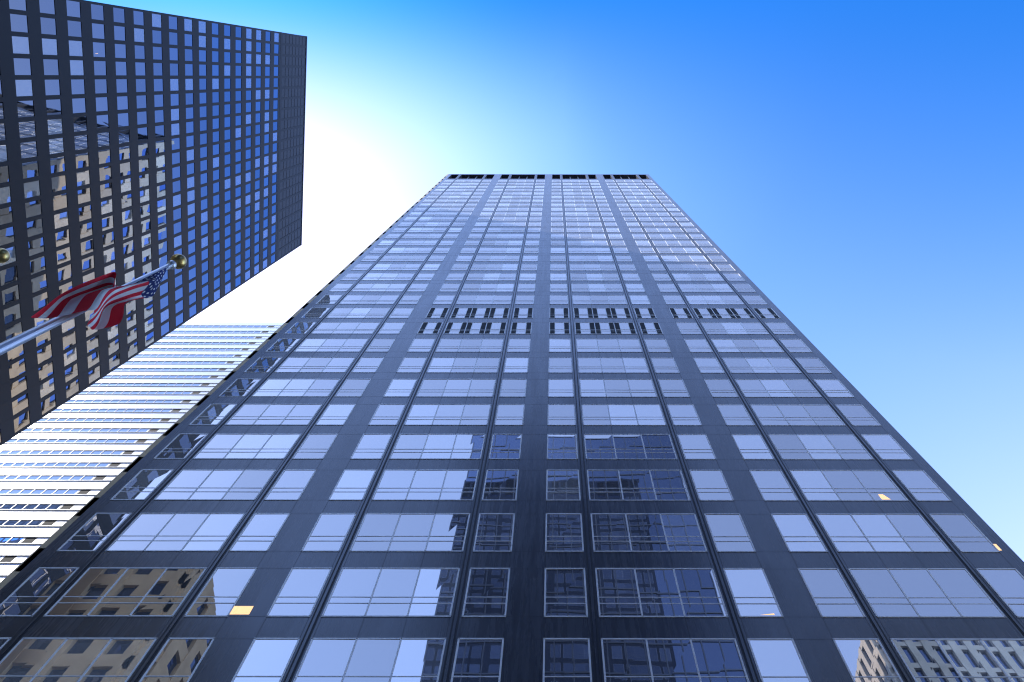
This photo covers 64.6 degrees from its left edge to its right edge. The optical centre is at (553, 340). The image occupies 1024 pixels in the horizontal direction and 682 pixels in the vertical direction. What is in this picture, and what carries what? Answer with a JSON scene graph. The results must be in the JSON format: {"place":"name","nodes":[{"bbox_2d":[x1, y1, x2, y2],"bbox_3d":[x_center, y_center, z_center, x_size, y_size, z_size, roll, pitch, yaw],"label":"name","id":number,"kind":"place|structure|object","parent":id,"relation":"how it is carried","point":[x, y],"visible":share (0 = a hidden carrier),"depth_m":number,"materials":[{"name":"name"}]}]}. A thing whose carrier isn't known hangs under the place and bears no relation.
{"place":"outdoors","nodes":[
{"label":"outdoors","id":0,"kind":"place"},
{"bbox_2d":[0,323,283,581],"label":"white tower","id":1,"kind":"structure","parent":0,"point":[22,552],"depth_m":122.42,"materials":[{"name":"white concrete"}]},
{"bbox_2d":[0,326,266,557],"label":"windows","id":2,"kind":"structure","parent":1,"relation":"attached to","point":[22,522],"depth_m":125.00,"materials":[{"name":"blue glass"}]},
{"bbox_2d":[0,0,306,445],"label":"black tower","id":3,"kind":"structure","parent":0,"point":[9,99],"depth_m":80.91,"materials":[{"name":"black metal"}]},
{"bbox_2d":[0,0,278,442],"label":"tower glass","id":4,"kind":"object","parent":3,"relation":"on","point":[19,23],"visible":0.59,"depth_m":79.76,"materials":[{"name":"glass"}]},
{"bbox_2d":[279,34,305,257],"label":"wall","id":5,"kind":"structure","parent":3,"relation":"attached to","point":[292,50],"depth_m":132.73,"materials":[{"name":"black metal"}]},
{"bbox_2d":[0,174,1023,681],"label":"windows","id":6,"kind":"structure","parent":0,"point":[698,592],"depth_m":32.15,"materials":[{"name":"blue glass"}]},
{"bbox_2d":[87,0,1023,561],"label":"sky","id":7,"kind":"structure","parent":0,"point":[860,163],"materials":[{"name":"blue"}]},
{"bbox_3d":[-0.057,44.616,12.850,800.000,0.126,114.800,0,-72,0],"label":"paving","id":8,"kind":"structure","parent":0,"visible":0},
{"bbox_2d":[0,248,9,262],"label":"flagpole","id":9,"kind":"object","parent":8,"relation":"on","point":[4,255],"visible":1,"depth_m":13.90,"materials":[{"name":"gold metal"}]},
{"bbox_2d":[0,254,186,354],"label":"flagpole","id":10,"kind":"object","parent":8,"relation":"on","point":[105,298],"visible":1,"depth_m":11.12,"materials":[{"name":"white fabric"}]},
{"bbox_2d":[0,174,1023,681],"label":"facade","id":11,"kind":"structure","parent":8,"relation":"on","point":[812,632],"depth_m":33.32,"materials":[{"name":"black metal"}]},
{"bbox_2d":[0,180,1023,681],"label":"window frames","id":12,"kind":"structure","parent":11,"relation":"attached to","point":[450,368],"depth_m":35.27,"materials":[{"name":"silver metal"}]},
{"bbox_2d":[0,174,1023,681],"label":"vertical mullions","id":13,"kind":"object","parent":11,"relation":"attached to","point":[518,468],"visible":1,"depth_m":33.21,"materials":[{"name":"black metal"}]},
{"bbox_2d":[230,494,1000,614],"bbox_3d":[-0.714,6.545,33.734,34.739,23.040,0.001,0,-72,0],"label":"tower lamp","id":14,"kind":"object","parent":11,"relation":"attached to","point":[241,609],"visible":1,"depth_m":26.69,"materials":[{"name":"beige"}]}
]}

